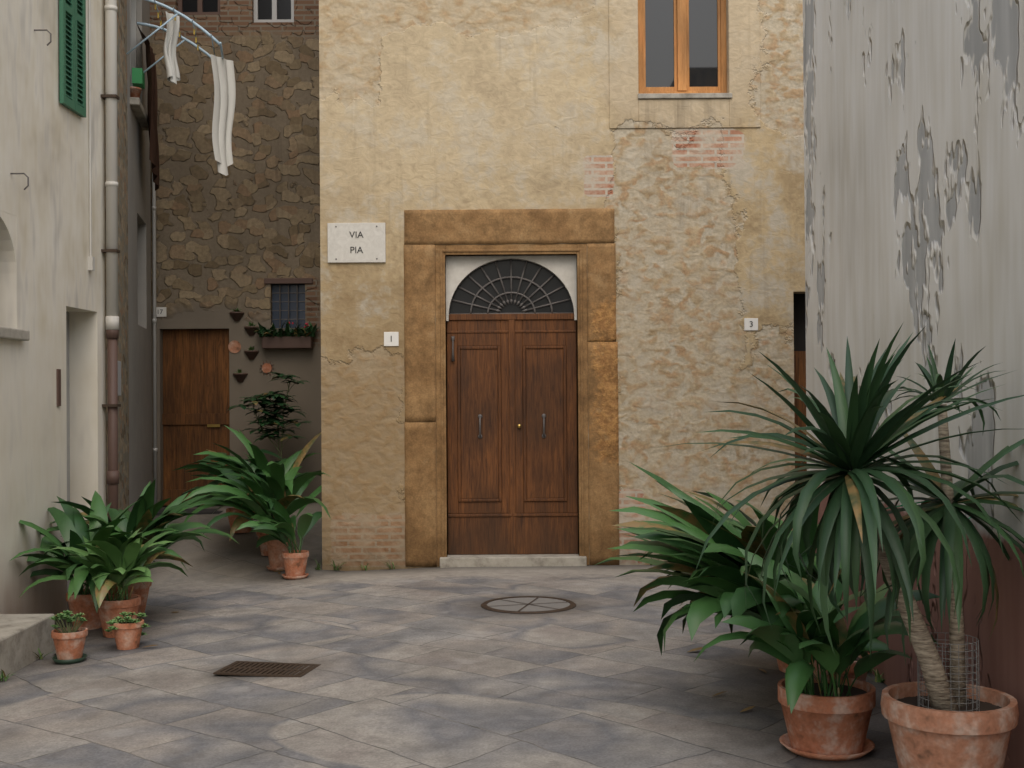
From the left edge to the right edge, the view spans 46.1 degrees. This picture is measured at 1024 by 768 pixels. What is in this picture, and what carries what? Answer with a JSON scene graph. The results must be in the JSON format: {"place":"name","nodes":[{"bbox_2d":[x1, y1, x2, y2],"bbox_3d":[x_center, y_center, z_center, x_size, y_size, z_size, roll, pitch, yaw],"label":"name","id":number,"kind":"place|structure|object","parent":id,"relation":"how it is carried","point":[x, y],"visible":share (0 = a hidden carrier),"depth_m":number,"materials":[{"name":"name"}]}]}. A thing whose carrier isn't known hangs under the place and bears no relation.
{"place":"outdoors","nodes":[
{"label":"outdoors","id":0,"kind":"place"},
{"bbox_2d":[0,0,105,614],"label":"building wall","id":1,"kind":"structure","parent":0,"point":[44,140],"depth_m":9.57,"materials":[{"name":"paint"}]},
{"bbox_2d":[104,0,151,515],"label":"building wall","id":2,"kind":"structure","parent":0,"point":[134,339],"depth_m":13.05,"materials":[{"name":"paint"}]},
{"bbox_2d":[130,97,147,130],"bbox_3d":[-4.196,-3.029,13.540,0.150,0.080,1.300,0,0,-11],"label":"window sill","id":3,"kind":"structure","parent":2,"relation":"attached to","point":[137,107],"depth_m":13.31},
{"bbox_2d":[130,87,141,98],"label":"flower pot","id":4,"kind":"object","parent":3,"relation":"on","point":[135,91],"visible":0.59,"depth_m":13.07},
{"bbox_2d":[132,68,144,88],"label":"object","id":5,"kind":"object","parent":4,"relation":"on","point":[138,77],"visible":0.93,"depth_m":13.30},
{"bbox_2d":[150,0,321,506],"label":"stone wall","id":6,"kind":"structure","parent":0,"point":[241,231],"depth_m":15.02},
{"bbox_2d":[271,284,304,327],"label":"iron window bars","id":7,"kind":"object","parent":6,"relation":"attached to","point":[288,310],"visible":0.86,"depth_m":15.04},
{"bbox_2d":[272,285,304,327],"bbox_3d":[-2.793,-0.972,15.113,0.430,0.550,0.010,0,0,0],"label":"window","id":8,"kind":"structure","parent":6,"relation":"in","point":[292,297],"depth_m":15.11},
{"bbox_2d":[0,503,897,767],"bbox_3d":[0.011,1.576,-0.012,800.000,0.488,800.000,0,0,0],"label":"stone pavement","id":9,"kind":"structure","parent":0,"point":[435,667],"depth_m":7.21,"materials":[{"name":"stone"}]},
{"bbox_2d":[0,614,54,678],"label":"step stone","id":10,"kind":"object","parent":9,"relation":"on","point":[23,637],"visible":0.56,"depth_m":8.08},
{"bbox_2d":[52,653,86,664],"bbox_3d":[-2.978,1.851,8.106,0.225,0.035,0.225,0,0,0],"label":"pot saucer","id":11,"kind":"object","parent":9,"relation":"on","point":[71,661],"visible":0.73,"depth_m":8.03,"materials":[{"name":"green"}]},
{"bbox_2d":[51,627,87,659],"bbox_3d":[-2.978,1.757,8.107,0.235,0.200,0.235,0,0,0],"label":"pot","id":12,"kind":"object","parent":11,"relation":"on","point":[69,646],"visible":0.93,"depth_m":8.03,"materials":[{"name":"ceramic"}]},
{"bbox_2d":[66,589,109,629],"bbox_3d":[-3.288,1.751,9.337,0.326,0.280,0.326,0,0,0],"label":"pot","id":13,"kind":"object","parent":9,"relation":"on","point":[84,604],"visible":0.45,"depth_m":9.22,"materials":[{"name":"ceramic"}]},
{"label":"pot soil","id":14,"kind":"structure","parent":13,"relation":"on","visible":0},
{"bbox_2d":[10,491,192,611],"bbox_3d":[-3.378,1.263,9.350,1.487,0.807,1.246,-1,0,24],"label":"potted plant","id":15,"kind":"object","parent":14,"relation":"on","point":[70,521],"visible":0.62,"depth_m":9.26,"materials":[{"name":"green plant"}]},
{"bbox_2d":[106,329,118,594],"bbox_3d":[-3.621,0.692,10.925,0.112,2.449,0.112,0,0,0],"label":"corner drainpipe","id":16,"kind":"object","parent":9,"relation":"on","point":[112,336],"visible":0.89,"depth_m":10.89,"materials":[{"name":"brown"}]},
{"bbox_2d":[98,594,140,637],"bbox_3d":[-2.938,1.734,8.987,0.326,0.280,0.326,0,0,0],"label":"pot","id":17,"kind":"object","parent":9,"relation":"on","point":[108,611],"visible":0.69,"depth_m":8.87,"materials":[{"name":"ceramic"}]},
{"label":"pot soil","id":18,"kind":"structure","parent":17,"relation":"on","visible":0},
{"bbox_2d":[21,527,186,607],"bbox_3d":[-2.933,1.352,9.088,1.021,0.564,1.132,-1,0,26],"label":"potted plant","id":19,"kind":"object","parent":18,"relation":"on","point":[113,563],"visible":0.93,"depth_m":8.88,"materials":[{"name":"green plant"}]},
{"bbox_2d":[111,618,143,649],"bbox_3d":[-2.708,1.765,8.487,0.224,0.190,0.224,0,0,0],"label":"pot","id":20,"kind":"object","parent":9,"relation":"on","point":[127,636],"visible":0.87,"depth_m":8.41,"materials":[{"name":"ceramic"}]},
{"bbox_2d":[105,611,148,635],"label":"succulent plant","id":21,"kind":"object","parent":20,"relation":"on","point":[120,619],"visible":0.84,"depth_m":8.46,"materials":[{"name":"green plant"}]},
{"bbox_2d":[110,577,151,617],"bbox_3d":[-3.108,1.737,9.787,0.347,0.300,0.347,0,0,0],"label":"pot","id":22,"kind":"object","parent":9,"relation":"on","point":[141,589],"visible":0.26,"depth_m":9.71,"materials":[{"name":"ceramic"}]},
{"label":"pot soil","id":23,"kind":"structure","parent":22,"relation":"on","visible":0},
{"bbox_2d":[38,479,238,582],"bbox_3d":[-3.204,1.187,9.844,1.479,0.886,1.521,0,-1,-37],"label":"potted plant","id":24,"kind":"object","parent":23,"relation":"on","point":[144,511],"visible":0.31,"depth_m":9.66,"materials":[{"name":"green plant"}]},
{"bbox_2d":[156,508,222,515],"bbox_3d":[-3.943,1.540,14.489,0.965,0.032,0.500,0,0,0],"label":"doorstep","id":25,"kind":"object","parent":9,"relation":"on","point":[202,511],"depth_m":14.37,"materials":[{"name":"grey"}]},
{"bbox_2d":[186,449,281,484],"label":"potted plant","id":26,"kind":"object","parent":9,"relation":"on","point":[214,482],"visible":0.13,"depth_m":13.03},
{"bbox_2d":[226,507,254,532],"bbox_3d":[-2.990,1.502,13.289,0.326,0.260,0.326,0,0,0],"label":"plant pot","id":27,"kind":"object","parent":9,"relation":"on","point":[231,518],"visible":0.43,"depth_m":13.19,"materials":[{"name":"orange ceramic"}]},
{"bbox_2d":[172,426,321,539],"bbox_3d":[-2.661,0.984,12.502,1.752,1.122,1.910,0,0,0],"label":"potted plant","id":28,"kind":"object","parent":9,"relation":"on","point":[257,457],"visible":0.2,"depth_m":12.17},
{"bbox_2d":[176,443,330,533],"bbox_3d":[-2.416,1.067,11.840,1.698,0.992,1.641,0,0,0],"label":"potted plant","id":29,"kind":"object","parent":9,"relation":"on","point":[238,488],"visible":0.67,"depth_m":11.68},
{"bbox_2d":[256,532,268,555],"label":"plant pot","id":30,"kind":"object","parent":9,"relation":"on","point":[263,549],"visible":0.19,"depth_m":12.34,"materials":[{"name":"orange ceramic"}]},
{"bbox_2d":[213,661,320,676],"bbox_3d":[-1.538,1.798,7.587,0.580,0.010,0.340,0,0,12],"label":"drain grate","id":31,"kind":"object","parent":9,"relation":"on","point":[261,669],"visible":1,"depth_m":7.57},
{"bbox_2d":[228,372,312,460],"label":"potted shrub","id":32,"kind":"object","parent":9,"relation":"on","point":[271,420],"visible":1,"depth_m":14.17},
{"bbox_2d":[266,565,284,570],"bbox_3d":[-2.308,1.815,11.887,0.235,0.035,0.235,0,0,0],"label":"pot saucer","id":33,"kind":"object","parent":9,"relation":"on","point":[269,568],"visible":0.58,"depth_m":11.79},
{"bbox_2d":[266,537,289,567],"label":"plant pot","id":34,"kind":"object","parent":33,"relation":"on","point":[275,548],"visible":0.54,"depth_m":11.80,"materials":[{"name":"orange ceramic"}]},
{"bbox_2d":[237,494,321,552],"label":"potted plant","id":35,"kind":"object","parent":9,"relation":"on","point":[280,526],"visible":0.95,"depth_m":11.37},
{"bbox_2d":[282,573,307,579],"bbox_3d":[-2.068,1.834,11.487,0.255,0.035,0.255,0,0,0],"label":"pot saucer","id":36,"kind":"object","parent":9,"relation":"on","point":[294,577],"visible":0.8,"depth_m":11.39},
{"bbox_2d":[281,550,308,575],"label":"plant pot","id":37,"kind":"object","parent":36,"relation":"on","point":[294,563],"visible":0.96,"depth_m":11.40,"materials":[{"name":"orange ceramic"}]},
{"bbox_2d":[0,558,884,682],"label":"weed tufts","id":38,"kind":"object","parent":9,"relation":"on","point":[877,675],"visible":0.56,"depth_m":8.18,"materials":[{"name":"green plant"}]},
{"bbox_2d":[142,570,766,711],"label":"fallen leaves","id":39,"kind":"object","parent":9,"relation":"on","point":[745,709],"visible":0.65,"depth_m":7.84,"materials":[{"name":"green plant"}]},
{"bbox_2d":[440,554,586,567],"bbox_3d":[0.012,1.794,11.992,1.440,0.192,0.410,0,0,0],"label":"door threshold","id":40,"kind":"object","parent":9,"relation":"on","point":[509,560],"depth_m":11.79,"materials":[{"name":"stone"}]},
{"bbox_2d":[481,596,575,613],"bbox_3d":[0.132,1.764,9.637,0.764,0.008,0.764,0,0,0],"label":"manhole cover","id":41,"kind":"object","parent":9,"relation":"on","point":[570,606],"visible":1,"depth_m":9.53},
{"bbox_2d":[776,658,787,672],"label":"pot","id":42,"kind":"object","parent":9,"relation":"on","point":[782,666],"visible":0.04,"depth_m":7.28,"materials":[{"name":"ceramic"}]},
{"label":"pot soil","id":43,"kind":"structure","parent":42,"relation":"in","visible":0},
{"bbox_2d":[643,491,860,574],"bbox_3d":[1.559,1.046,7.269,1.309,0.880,1.632,0,0,-26],"label":"potted plant","id":44,"kind":"object","parent":43,"relation":"on","point":[743,518],"visible":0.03,"depth_m":7.24,"materials":[{"name":"green plant"}]},
{"bbox_2d":[779,733,874,760],"bbox_3d":[1.492,1.715,5.707,0.441,0.035,0.441,0,0,0],"label":"pot saucer","id":45,"kind":"object","parent":9,"relation":"on","point":[869,744],"visible":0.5,"depth_m":5.56,"materials":[{"name":"ceramic"}]},
{"bbox_2d":[778,675,875,754],"bbox_3d":[1.491,1.575,5.708,0.450,0.290,0.450,0,0,0],"label":"pot","id":46,"kind":"object","parent":45,"relation":"on","point":[824,725],"visible":0.71,"depth_m":5.54,"materials":[{"name":"ceramic"}]},
{"bbox_2d":[803,683,866,696],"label":"potting soil","id":47,"kind":"structure","parent":46,"relation":"on","point":[854,691],"depth_m":5.74,"materials":[{"name":"soil"}]},
{"bbox_2d":[693,548,940,712],"bbox_3d":[1.476,1.120,5.680,1.163,0.702,1.246,0,0,0],"label":"potted plant","id":48,"kind":"object","parent":47,"relation":"on","point":[798,642],"visible":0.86,"depth_m":5.56,"materials":[{"name":"green plant"}]},
{"bbox_2d":[809,653,868,680],"bbox_3d":[1.731,1.597,6.488,0.408,0.280,0.408,0,0,0],"label":"pot","id":49,"kind":"object","parent":9,"relation":"on","point":[851,674],"visible":0.05,"depth_m":6.32,"materials":[{"name":"ceramic"}]},
{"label":"pot soil","id":50,"kind":"structure","parent":49,"relation":"in","visible":0},
{"bbox_2d":[593,463,856,660],"bbox_3d":[1.105,0.969,6.612,1.461,1.089,1.992,-1,-1,32],"label":"potted plant","id":51,"kind":"object","parent":50,"relation":"on","point":[716,578],"visible":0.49,"depth_m":6.23,"materials":[{"name":"green plant"}]},
{"bbox_2d":[880,681,1018,767],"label":"yucca pot","id":52,"kind":"object","parent":9,"relation":"on","point":[922,737],"visible":0.82,"depth_m":4.80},
{"bbox_2d":[897,696,1001,711],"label":"potting soil","id":53,"kind":"structure","parent":52,"relation":"in","point":[984,706],"depth_m":5.08,"materials":[{"name":"soil"}]},
{"bbox_2d":[657,325,1023,710],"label":"yucca","id":54,"kind":"object","parent":53,"relation":"on","point":[855,517],"depth_m":4.78,"materials":[{"name":"plant"}]},
{"bbox_2d":[886,499,970,518],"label":"green string yucca","id":55,"kind":"object","parent":54,"relation":"attached to","point":[916,503],"visible":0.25,"depth_m":5.17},
{"bbox_2d":[917,632,979,711],"bbox_3d":[1.808,1.205,4.991,0.243,0.303,0.243,0,0,0],"label":"wire mesh","id":56,"kind":"object","parent":53,"relation":"on","point":[945,668],"visible":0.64,"depth_m":4.93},
{"bbox_3d":[3.537,-3.139,18.129,10.880,11.100,11.790,0,0,0],"label":"central building","id":57,"kind":"object","parent":9,"relation":"on","visible":0},
{"bbox_2d":[327,223,385,262],"bbox_3d":[-1.530,-1.390,11.859,0.570,0.390,0.027,0,0,0],"label":"street sign","id":58,"kind":"object","parent":57,"relation":"attached to","point":[371,243],"visible":1,"depth_m":11.85,"materials":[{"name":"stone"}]},
{"bbox_2d":[349,231,362,237],"bbox_3d":[-1.531,-1.469,11.844,0.140,0.064,0.004,0,0,0],"label":"sign lettering","id":59,"kind":"object","parent":58,"relation":"attached to","point":[356,234],"visible":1,"depth_m":11.84,"materials":[{"name":"black"}]},
{"bbox_2d":[384,332,398,345],"bbox_3d":[-1.189,-0.443,11.859,0.145,0.140,0.014,0,0,0],"label":"house number plaque","id":60,"kind":"object","parent":57,"relation":"attached to","point":[387,338],"visible":1,"depth_m":11.85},
{"bbox_2d":[451,336,545,438],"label":"door handles","id":61,"kind":"object","parent":57,"relation":"attached to","point":[480,415],"depth_m":11.97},
{"bbox_2d":[404,208,618,566],"bbox_3d":[-0.008,0.034,11.863,2.111,3.514,0.046,0,0,0],"label":"stone door surround","id":62,"kind":"object","parent":57,"relation":"attached to","point":[425,231],"visible":1,"depth_m":11.85,"materials":[{"name":"stone"}]},
{"bbox_2d":[450,259,572,312],"bbox_3d":[-0.007,-0.969,12.073,1.300,0.620,0.010,0,0,0],"label":"fanlight glass","id":63,"kind":"object","parent":57,"relation":"attached to","point":[530,272],"visible":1,"depth_m":12.07,"materials":[{"name":"black"}]},
{"bbox_2d":[446,255,576,320],"bbox_3d":[-0.007,-0.952,12.027,1.300,0.645,0.120,0,0,0],"label":"arch surround","id":64,"kind":"object","parent":57,"relation":"attached to","point":[562,268],"depth_m":11.97,"materials":[{"name":"paint"}]},
{"bbox_2d":[449,259,573,313],"bbox_3d":[-0.007,-0.985,12.023,1.271,0.577,0.032,0,0,0],"label":"fanlight grille","id":65,"kind":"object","parent":64,"relation":"attached to","point":[488,308],"depth_m":12.01,"materials":[{"name":"metal"}]},
{"bbox_2d":[449,313,573,319],"bbox_3d":[-0.005,-0.670,12.040,1.300,0.060,0.090,0,0,0],"label":"transom door","id":66,"kind":"structure","parent":64,"relation":"attached to","point":[559,316],"depth_m":11.99,"materials":[{"name":"brown wood"}]},
{"bbox_2d":[435,244,588,565],"bbox_3d":[0.001,0.208,12.000,1.496,3.165,0.318,0,0,0],"label":"door frame","id":67,"kind":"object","parent":57,"relation":"attached to","point":[442,251],"depth_m":11.85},
{"bbox_2d":[447,319,577,554],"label":"door leaves","id":68,"kind":"object","parent":67,"relation":"attached to","point":[512,488],"visible":1,"depth_m":12.00,"materials":[{"name":"brown wood"}]},
{"bbox_2d":[609,0,760,128],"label":"wall plaster panel","id":69,"kind":"object","parent":57,"relation":"attached to","point":[740,108],"visible":1,"depth_m":11.87,"materials":[{"name":"paint"}]},
{"bbox_2d":[744,318,757,330],"bbox_3d":[2.355,-0.588,11.860,0.135,0.120,0.014,0,0,0],"label":"house number plaque","id":70,"kind":"object","parent":57,"relation":"attached to","point":[747,324],"visible":1,"depth_m":11.85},
{"bbox_2d":[794,351,806,494],"bbox_3d":[3.270,0.768,12.100,0.970,2.200,0.050,0,0,0],"label":"door leaf","id":71,"kind":"object","parent":57,"relation":"attached to","point":[799,371],"depth_m":12.08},
{"bbox_2d":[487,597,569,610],"bbox_3d":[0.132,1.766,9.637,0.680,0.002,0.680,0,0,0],"label":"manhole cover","id":72,"kind":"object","parent":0,"point":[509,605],"visible":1,"depth_m":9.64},
{"bbox_2d":[319,0,804,570],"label":"building wall","id":73,"kind":"structure","parent":0,"point":[463,104],"depth_m":11.87,"materials":[{"name":"paint"}]},
{"bbox_2d":[638,0,726,93],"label":"window frame","id":74,"kind":"object","parent":73,"relation":"in","point":[681,46],"visible":0.82,"depth_m":11.99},
{"bbox_2d":[645,0,717,86],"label":"window glass","id":75,"kind":"object","parent":74,"relation":"in","point":[659,42],"visible":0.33,"depth_m":12.02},
{"bbox_2d":[638,93,731,98],"bbox_3d":[1.705,-2.837,11.924,0.930,0.049,0.155,0,0,0],"label":"window sill","id":76,"kind":"structure","parent":73,"relation":"attached to","point":[687,96],"depth_m":11.85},
{"bbox_2d":[793,294,805,350],"bbox_3d":[3.268,0.478,12.142,0.970,2.780,0.030,0,0,0],"label":"dark transom door","id":77,"kind":"structure","parent":73,"relation":"in","point":[799,323],"depth_m":12.13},
{"bbox_2d":[803,0,1023,767],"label":"building wall","id":78,"kind":"structure","parent":0,"point":[914,162],"depth_m":6.15,"materials":[{"name":"paint"}]},
{"bbox_3d":[-4.961,-2.818,19.632,6.120,10.600,8.780,0,0,0],"label":"back building","id":79,"kind":"object","parent":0,"visible":0},
{"bbox_2d":[152,173,157,503],"bbox_3d":[-4.436,-0.717,15.017,0.051,4.520,0.196,0,0,0],"label":"corner downpipe","id":80,"kind":"object","parent":79,"relation":"attached to","point":[154,322],"visible":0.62,"depth_m":14.93,"materials":[{"name":"grey"}]},
{"bbox_2d":[156,307,165,316],"bbox_3d":[-4.387,-0.897,15.002,0.160,0.120,0.014,0,0,0],"label":"house number plaque","id":81,"kind":"object","parent":79,"relation":"attached to","point":[158,312],"visible":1,"depth_m":14.99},
{"bbox_2d":[162,329,229,505],"bbox_3d":[-3.950,0.416,15.127,0.865,2.210,0.080,0,0,0],"label":"door leaf","id":82,"kind":"object","parent":79,"relation":"attached to","point":[195,382],"visible":0.73,"depth_m":15.11,"materials":[{"name":"wood"}]},
{"bbox_2d":[207,424,219,426],"bbox_3d":[-3.737,0.522,15.082,0.160,0.035,0.010,0,0,0],"label":"mail slot","id":83,"kind":"object","parent":82,"relation":"attached to","point":[213,425],"depth_m":15.08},
{"bbox_2d":[178,0,219,14],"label":"window frame","id":84,"kind":"object","parent":79,"relation":"on","point":[199,7],"visible":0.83,"depth_m":15.12,"materials":[{"name":"brown"}]},
{"bbox_2d":[183,0,217,11],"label":"upper window glass","id":85,"kind":"object","parent":84,"relation":"in","point":[208,5],"visible":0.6,"depth_m":15.16,"materials":[{"name":"black"}]},
{"bbox_2d":[228,340,240,352],"bbox_3d":[-3.454,-0.463,14.997,0.160,0.160,0.012,0,0,0],"label":"decorative wall plate","id":86,"kind":"object","parent":79,"relation":"attached to","point":[234,346],"depth_m":15.00,"materials":[{"name":"ceramic"}]},
{"bbox_2d":[229,312,243,320],"bbox_3d":[-3.427,-0.839,15.002,0.184,0.110,0.184,0,0,0],"label":"wall planter","id":87,"kind":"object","parent":79,"relation":"attached to","point":[236,316],"depth_m":14.95,"materials":[{"name":"brown"}]},
{"bbox_2d":[233,373,247,381],"bbox_3d":[-3.381,-0.079,14.996,0.184,0.110,0.184,0,0,0],"label":"wall planter","id":88,"kind":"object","parent":79,"relation":"attached to","point":[240,377],"depth_m":14.94,"materials":[{"name":"brown"}]},
{"bbox_2d":[244,350,258,359],"bbox_3d":[-3.243,-0.360,14.998,0.184,0.110,0.184,0,0,0],"label":"wall planter","id":89,"kind":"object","parent":79,"relation":"attached to","point":[251,354],"depth_m":14.94,"materials":[{"name":"brown"}]},
{"bbox_2d":[244,326,258,334],"bbox_3d":[-3.245,-0.660,15.000,0.184,0.110,0.184,0,0,0],"label":"wall planter","id":90,"kind":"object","parent":79,"relation":"attached to","point":[249,330],"depth_m":14.94,"materials":[{"name":"brown"}]},
{"bbox_2d":[261,362,272,374],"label":"wall plate","id":91,"kind":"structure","parent":79,"relation":"attached to","point":[266,367],"depth_m":14.98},
{"bbox_2d":[254,0,293,21],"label":"window frame","id":92,"kind":"object","parent":79,"relation":"on","point":[274,11],"visible":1,"depth_m":15.12,"materials":[{"name":"grey"}]},
{"bbox_2d":[258,0,290,19],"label":"upper window glass","id":93,"kind":"object","parent":92,"relation":"in","point":[265,9],"visible":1,"depth_m":15.16,"materials":[{"name":"black"}]},
{"bbox_2d":[262,336,312,348],"bbox_3d":[-2.779,-0.514,14.914,0.610,0.150,0.160,0,0,0],"label":"window box planter","id":94,"kind":"object","parent":79,"relation":"attached to","point":[286,342],"visible":1,"depth_m":14.83,"materials":[{"name":"brown"}]},
{"bbox_2d":[253,321,318,336],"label":"window box plants","id":95,"kind":"object","parent":94,"relation":"in","point":[298,331],"depth_m":14.83,"materials":[{"name":"green plant"}]},
{"bbox_2d":[264,278,312,284],"bbox_3d":[-2.785,-1.282,15.100,0.610,0.070,0.220,0,0,0],"label":"window lintel","id":96,"kind":"structure","parent":79,"relation":"attached to","point":[286,281],"depth_m":14.99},
{"bbox_3d":[-7.003,-2.104,12.942,6.025,9.100,4.040,0,0,0],"label":"alley building","id":97,"kind":"object","parent":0,"visible":0},
{"bbox_2d":[118,361,120,395],"bbox_3d":[-3.741,-0.054,11.345,0.070,0.330,0.330,0,0,-11],"label":"wall plate","id":98,"kind":"object","parent":97,"relation":"attached to","point":[119,378],"visible":0.24,"depth_m":11.39,"materials":[{"name":"grey"}]},
{"bbox_2d":[130,0,136,86],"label":"alley window frame","id":99,"kind":"object","parent":97,"relation":"attached to","point":[133,35],"visible":0.12,"depth_m":14.05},
{"bbox_2d":[126,0,223,72],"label":"blue laundry rack arms","id":100,"kind":"object","parent":97,"relation":"attached to","point":[213,38],"visible":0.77,"depth_m":12.67},
{"bbox_2d":[137,25,158,190],"bbox_3d":[-4.174,-3.167,13.825,0.205,1.800,0.650,0,0,-11],"label":"brown laundry blanket","id":101,"kind":"object","parent":100,"relation":"hanging from","point":[152,102],"visible":1,"depth_m":13.68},
{"bbox_2d":[164,11,180,83],"bbox_3d":[-3.618,-3.556,12.793,0.110,0.750,0.196,-1,0,15],"label":"hanging cloth","id":102,"kind":"object","parent":100,"relation":"hanging from","point":[170,57],"visible":0.96,"depth_m":12.78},
{"bbox_2d":[155,4,198,50],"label":"clothespins","id":103,"kind":"object","parent":100,"relation":"attached to","point":[179,32],"visible":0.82,"depth_m":13.17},
{"bbox_2d":[210,54,235,175],"bbox_3d":[-3.171,-2.919,13.170,0.120,1.300,0.335,-1,-1,42],"label":"hanging cloth","id":104,"kind":"object","parent":100,"relation":"hanging from","point":[224,94],"visible":1,"depth_m":13.14,"materials":[{"name":"fabric"}]},
{"bbox_3d":[-7.008,-1.056,5.988,6.000,6.900,9.960,0,0,0],"label":"building","id":105,"kind":"object","parent":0,"visible":0},
{"bbox_2d":[0,210,16,273],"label":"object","id":106,"kind":"object","parent":105,"relation":"attached to","point":[7,243],"visible":1,"depth_m":8.96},
{"bbox_2d":[0,327,29,340],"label":"window sill","id":107,"kind":"structure","parent":105,"relation":"attached to","point":[14,334],"depth_m":8.83,"materials":[{"name":"stone"}]},
{"bbox_2d":[10,29,51,189],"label":"iron wall hooks","id":108,"kind":"object","parent":105,"relation":"attached to","point":[25,188],"depth_m":9.36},
{"bbox_2d":[56,369,60,405],"bbox_3d":[-3.693,0.029,9.810,0.015,0.300,0.060,0,0,0],"label":"small wall plaque","id":109,"kind":"object","parent":105,"relation":"attached to","point":[58,384],"depth_m":9.79,"materials":[{"name":"brown"}]},
{"bbox_2d":[66,312,69,591],"bbox_3d":[-3.966,0.631,10.371,0.040,2.550,0.750,0,0,0],"label":"door leaf","id":110,"kind":"object","parent":105,"relation":"attached to","point":[68,407],"visible":0.14,"depth_m":10.71,"materials":[{"name":"paint"}]},
{"bbox_2d":[59,0,85,117],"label":"green window shutters","id":111,"kind":"object","parent":105,"relation":"attached to","point":[72,55],"depth_m":10.08,"materials":[{"name":"green"}]},
{"bbox_2d":[88,0,94,270],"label":"wall conduit","id":112,"kind":"object","parent":105,"relation":"attached to","point":[91,262],"depth_m":10.56,"materials":[{"name":"grey"}]},
{"bbox_2d":[100,94,120,406],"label":"pipe brackets","id":113,"kind":"object","parent":105,"relation":"attached to","point":[104,96],"visible":1,"depth_m":10.88,"materials":[{"name":"grey metal"}]},
{"bbox_2d":[104,0,118,329],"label":"corner drainpipe","id":114,"kind":"object","parent":105,"relation":"attached to","point":[111,186],"visible":1,"depth_m":10.90,"materials":[{"name":"grey"}]},
{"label":"small pot soil","id":115,"kind":"structure","parent":0,"visible":0},
{"bbox_2d":[50,610,86,632],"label":"potted plant","id":116,"kind":"object","parent":115,"relation":"on","point":[66,617],"visible":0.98,"depth_m":8.12,"materials":[{"name":"green plant"}]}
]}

